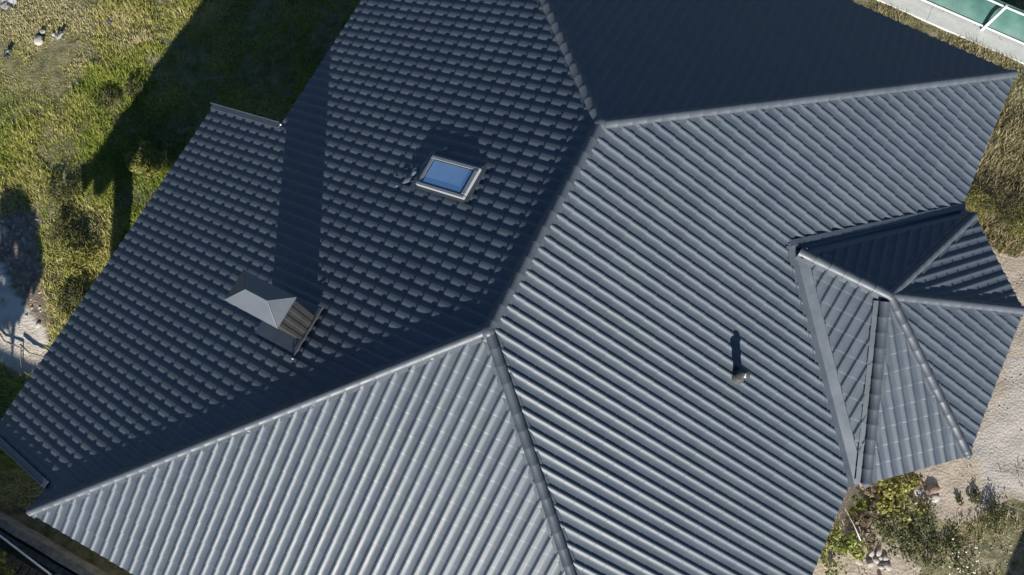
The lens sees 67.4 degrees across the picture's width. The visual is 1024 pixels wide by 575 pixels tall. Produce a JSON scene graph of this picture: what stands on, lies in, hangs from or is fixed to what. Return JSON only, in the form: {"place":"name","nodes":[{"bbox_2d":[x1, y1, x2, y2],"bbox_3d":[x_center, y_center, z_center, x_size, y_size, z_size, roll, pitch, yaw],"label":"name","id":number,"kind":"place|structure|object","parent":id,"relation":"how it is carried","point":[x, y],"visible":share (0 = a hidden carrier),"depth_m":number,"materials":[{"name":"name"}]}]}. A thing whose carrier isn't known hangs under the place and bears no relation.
{"place":"outdoors","nodes":[
{"label":"outdoors","id":0,"kind":"place"},
{"bbox_2d":[0,0,1023,574],"bbox_3d":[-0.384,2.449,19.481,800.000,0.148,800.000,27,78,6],"label":"ground","id":1,"kind":"structure","parent":0,"point":[1004,436],"depth_m":20.58,"materials":[{"name":"soil"}]},
{"bbox_2d":[0,550,18,574],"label":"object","id":2,"kind":"object","parent":1,"relation":"on","point":[4,570],"visible":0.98,"depth_m":17.69,"materials":[{"name":"green plant"}]},
{"bbox_2d":[0,333,24,383],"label":"pipe rail","id":3,"kind":"object","parent":1,"relation":"on","point":[20,355],"visible":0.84,"depth_m":19.60,"materials":[{"name":"grey metal"}]},
{"bbox_2d":[0,548,43,574],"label":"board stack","id":4,"kind":"object","parent":1,"relation":"on","point":[24,569],"visible":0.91,"depth_m":18.11,"materials":[{"name":"wood"}]},
{"bbox_2d":[0,209,50,366],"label":"earth clods","id":5,"kind":"object","parent":1,"relation":"on","point":[5,230],"visible":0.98,"depth_m":20.34,"materials":[{"name":"soil"}]},
{"bbox_2d":[0,527,77,574],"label":"wall ledge","id":6,"kind":"object","parent":1,"relation":"on","point":[36,554],"depth_m":18.30,"materials":[{"name":"concrete"}]},
{"bbox_2d":[0,535,65,574],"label":"white pipe rail","id":7,"kind":"object","parent":6,"relation":"on","point":[25,555],"visible":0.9,"depth_m":17.79,"materials":[{"name":"metal"}]},
{"bbox_2d":[34,35,43,45],"bbox_3d":[-13.397,-6.995,21.739,0.290,0.182,0.279,-33,78,-8],"label":"lawn stone","id":8,"kind":"object","parent":1,"relation":"on","point":[38,40],"visible":1,"depth_m":21.68,"materials":[{"name":"grey stone"}]},
{"bbox_2d":[0,510,108,574],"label":"boundary wall","id":9,"kind":"structure","parent":1,"relation":"on","point":[48,547],"depth_m":18.18,"materials":[{"name":"concrete"}]},
{"bbox_2d":[38,174,81,212],"bbox_3d":[-12.051,-2.547,20.511,1.051,0.422,1.072,27,78,6],"label":"bush","id":10,"kind":"object","parent":1,"relation":"on","point":[61,194],"depth_m":20.50,"materials":[{"name":"green plant"}]},
{"bbox_2d":[46,214,86,247],"bbox_3d":[-11.741,-1.393,20.261,1.044,0.433,0.821,27,78,6],"label":"bush","id":11,"kind":"object","parent":1,"relation":"on","point":[63,224],"depth_m":20.22,"materials":[{"name":"green plant"}]},
{"bbox_2d":[55,283,86,320],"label":"grass tussock","id":12,"kind":"object","parent":1,"relation":"on","point":[62,304],"depth_m":19.73,"materials":[{"name":"green plant"}]},
{"bbox_2d":[57,230,103,276],"bbox_3d":[-11.329,-0.862,20.054,1.128,0.577,1.168,27,78,6],"label":"bush","id":13,"kind":"object","parent":1,"relation":"on","point":[86,257],"depth_m":19.98,"materials":[{"name":"green plant"}]},
{"bbox_2d":[91,86,123,111],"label":"grass tussock","id":14,"kind":"object","parent":1,"relation":"on","point":[109,98],"depth_m":21.18,"materials":[{"name":"green plant"}]},
{"bbox_2d":[121,77,145,99],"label":"bush","id":15,"kind":"object","parent":1,"relation":"on","point":[130,91],"depth_m":21.25,"materials":[{"name":"green plant"}]},
{"bbox_2d":[124,140,169,185],"bbox_3d":[-9.800,-3.369,20.639,1.253,0.553,1.028,42,80,9],"label":"bush","id":16,"kind":"object","parent":1,"relation":"on","point":[150,155],"depth_m":20.63,"materials":[{"name":"green plant"}]},
{"bbox_2d":[0,0,360,573],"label":"green grass","id":17,"kind":"structure","parent":1,"relation":"on","point":[11,491],"depth_m":21.26,"materials":[{"name":"green plant"}]},
{"bbox_2d":[4,49,10,57],"bbox_3d":[-14.167,-6.558,21.548,0.191,0.128,0.310,-5,76,-1],"label":"plastic scrap","id":18,"kind":"object","parent":17,"relation":"on","point":[7,53],"visible":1,"depth_m":21.57,"materials":[{"name":"grey plastic"}]},
{"bbox_2d":[0,0,16,10],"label":"plastic scrap","id":19,"kind":"object","parent":17,"relation":"on","point":[5,5],"visible":1,"depth_m":21.91,"materials":[{"name":"white plastic"}]},
{"bbox_2d":[20,344,42,357],"bbox_3d":[-12.224,1.659,19.575,0.810,0.068,0.127,25,77,6],"label":"stick","id":20,"kind":"object","parent":17,"relation":"on","point":[23,347],"visible":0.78,"depth_m":19.55,"materials":[{"name":"wood"}]},
{"bbox_2d":[55,31,65,39],"bbox_3d":[-12.776,-7.109,21.686,0.278,0.110,0.166,-39,79,-9],"label":"plastic scrap","id":21,"kind":"object","parent":17,"relation":"on","point":[58,37],"visible":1,"depth_m":21.67,"materials":[{"name":"white plastic"}]},
{"bbox_2d":[0,0,1023,574],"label":"roof","id":22,"kind":"structure","parent":1,"relation":"on","point":[564,288],"depth_m":14.31,"materials":[{"name":"metal"}]},
{"bbox_2d":[395,146,488,202],"bbox_3d":[-1.281,-2.114,14.162,1.541,0.795,1.083,27,78,6],"label":"roof window","id":23,"kind":"structure","parent":22,"relation":"in","point":[444,176],"depth_m":14.01,"materials":[{"name":"blue glass"}]},
{"bbox_2d":[818,520,869,574],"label":"leafy shrub","id":24,"kind":"object","parent":1,"relation":"on","point":[846,543],"visible":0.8,"depth_m":18.25,"materials":[{"name":"green plant"}]},
{"bbox_2d":[845,509,860,540],"bbox_3d":[8.176,5.688,18.431,0.028,0.250,0.763,-15,77,-4],"label":"stick","id":25,"kind":"object","parent":1,"relation":"on","point":[853,524],"visible":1,"depth_m":18.36,"materials":[{"name":"white paint"}]},
{"bbox_2d":[849,494,866,517],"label":"leafy shrub","id":26,"kind":"object","parent":1,"relation":"on","point":[860,503],"visible":1,"depth_m":18.58,"materials":[{"name":"green plant"}]},
{"bbox_2d":[845,504,878,550],"bbox_3d":[8.422,5.750,18.505,0.760,0.392,1.097,6,76,1],"label":"withered plant","id":27,"kind":"object","parent":1,"relation":"on","point":[865,523],"visible":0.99,"depth_m":18.44,"materials":[{"name":"brown plant"}]},
{"bbox_2d":[867,560,873,566],"bbox_3d":[8.592,6.619,18.412,0.162,0.121,0.158,3,76,1],"label":"heap stone","id":28,"kind":"object","parent":1,"relation":"on","point":[870,563],"visible":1,"depth_m":18.37,"materials":[{"name":"grey stone"}]},
{"bbox_2d":[868,549,873,557],"bbox_3d":[8.639,6.386,18.469,0.130,0.108,0.209,14,77,3],"label":"heap stone","id":29,"kind":"object","parent":1,"relation":"on","point":[871,554],"visible":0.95,"depth_m":18.44,"materials":[{"name":"grey stone"}]},
{"bbox_2d":[873,557,878,563],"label":"heap stone","id":30,"kind":"object","parent":1,"relation":"on","point":[876,560],"visible":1,"depth_m":18.40,"materials":[{"name":"grey stone"}]},
{"bbox_2d":[861,485,895,513],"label":"withered plant","id":31,"kind":"object","parent":1,"relation":"on","point":[873,491],"visible":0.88,"depth_m":18.66,"materials":[{"name":"brown plant"}]},
{"bbox_2d":[875,546,881,555],"bbox_3d":[8.826,6.348,18.478,0.143,0.123,0.255,12,76,3],"label":"heap stone","id":32,"kind":"object","parent":1,"relation":"on","point":[878,550],"visible":1,"depth_m":18.44,"materials":[{"name":"grey stone"}]},
{"bbox_2d":[883,554,888,561],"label":"heap stone","id":33,"kind":"object","parent":1,"relation":"on","point":[885,557],"visible":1,"depth_m":18.42,"materials":[{"name":"grey stone"}]},
{"bbox_2d":[884,562,891,570],"bbox_3d":[9.012,6.680,18.396,0.166,0.118,0.204,-31,78,-7],"label":"heap stone","id":34,"kind":"object","parent":1,"relation":"on","point":[887,566],"visible":1,"depth_m":18.36,"materials":[{"name":"grey stone"}]},
{"bbox_2d":[873,473,927,522],"bbox_3d":[9.440,5.034,18.610,1.332,0.498,1.276,27,78,6],"label":"leafy shrub","id":35,"kind":"object","parent":1,"relation":"on","point":[906,486],"visible":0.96,"depth_m":18.56,"materials":[{"name":"green plant"}]},
{"bbox_2d":[868,492,943,566],"bbox_3d":[9.538,5.746,18.444,1.802,0.479,1.782,27,78,6],"label":"sprawling plant","id":36,"kind":"object","parent":1,"relation":"on","point":[905,527],"visible":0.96,"depth_m":18.43,"materials":[{"name":"green plant"}]},
{"bbox_2d":[908,471,924,489],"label":"reddish plant","id":37,"kind":"object","parent":1,"relation":"on","point":[917,476],"visible":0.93,"depth_m":18.71,"materials":[{"name":"green plant"}]},
{"bbox_2d":[911,484,922,496],"bbox_3d":[9.905,4.945,18.802,0.314,0.225,0.298,42,80,9],"label":"boulder","id":38,"kind":"object","parent":1,"relation":"on","point":[918,492],"visible":0.74,"depth_m":18.73,"materials":[{"name":"stone"}]},
{"bbox_2d":[824,462,1023,574],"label":"weeds","id":39,"kind":"object","parent":1,"relation":"on","point":[975,530],"visible":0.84,"depth_m":18.58,"materials":[{"name":"green plant"}]},
{"bbox_2d":[902,526,945,573],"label":"sprawling plant","id":40,"kind":"object","parent":1,"relation":"on","point":[927,548],"visible":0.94,"depth_m":18.38,"materials":[{"name":"green plant"}]},
{"bbox_2d":[824,241,1023,574],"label":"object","id":41,"kind":"object","parent":1,"relation":"on","point":[825,565],"visible":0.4,"depth_m":18.65,"materials":[{"name":"stone"}]},
{"bbox_2d":[925,483,939,494],"bbox_3d":[10.287,4.947,18.809,0.369,0.190,0.265,-19,77,-5],"label":"rusty stone","id":42,"kind":"object","parent":1,"relation":"on","point":[932,488],"visible":1,"depth_m":18.75,"materials":[{"name":"brown stone"}]},
{"bbox_2d":[926,494,939,501],"bbox_3d":[10.297,5.125,18.766,0.279,0.177,0.272,-40,79,-9],"label":"boulder","id":43,"kind":"object","parent":1,"relation":"on","point":[935,497],"visible":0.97,"depth_m":18.71,"materials":[{"name":"stone"}]},
{"bbox_2d":[876,0,1023,63],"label":"wall","id":44,"kind":"structure","parent":1,"relation":"on","point":[944,20],"depth_m":21.90,"materials":[{"name":"concrete"}]},
{"bbox_2d":[922,0,1023,44],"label":"greenhouse","id":45,"kind":"object","parent":44,"relation":"on","point":[1002,18],"visible":1,"depth_m":21.60,"materials":[{"name":"glass"}]},
{"bbox_2d":[934,534,979,574],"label":"flowering weed","id":46,"kind":"object","parent":1,"relation":"on","point":[951,544],"visible":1,"depth_m":18.37,"materials":[{"name":"green plant"}]},
{"bbox_2d":[956,494,964,506],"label":"weed","id":47,"kind":"object","parent":1,"relation":"on","point":[959,498],"visible":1,"depth_m":18.70,"materials":[{"name":"green plant"}]},
{"bbox_2d":[968,489,983,503],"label":"weed","id":48,"kind":"object","parent":1,"relation":"on","point":[978,496],"visible":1,"depth_m":18.70,"materials":[{"name":"green plant"}]},
{"bbox_2d":[964,186,996,220],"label":"yard bush","id":49,"kind":"object","parent":1,"relation":"on","point":[973,203],"visible":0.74,"depth_m":20.36,"materials":[{"name":"green plant"}]},
{"bbox_2d":[974,500,1013,534],"bbox_3d":[11.660,5.532,18.556,0.826,0.354,0.918,27,78,6],"label":"sprawling plant","id":50,"kind":"object","parent":1,"relation":"on","point":[995,517],"visible":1,"depth_m":18.52,"materials":[{"name":"green plant"}]},
{"bbox_2d":[980,184,1023,229],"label":"yard bush","id":51,"kind":"object","parent":1,"relation":"on","point":[1001,210],"visible":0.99,"depth_m":20.27,"materials":[{"name":"green plant"}]},
{"bbox_2d":[1000,200,1023,240],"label":"yard bush","id":52,"kind":"object","parent":1,"relation":"on","point":[1015,232],"visible":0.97,"depth_m":20.20,"materials":[{"name":"green plant"}]},
{"bbox_2d":[852,0,1023,256],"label":"dry grass","id":53,"kind":"structure","parent":0,"point":[1010,143],"depth_m":20.85,"materials":[{"name":"plant"}]}
]}

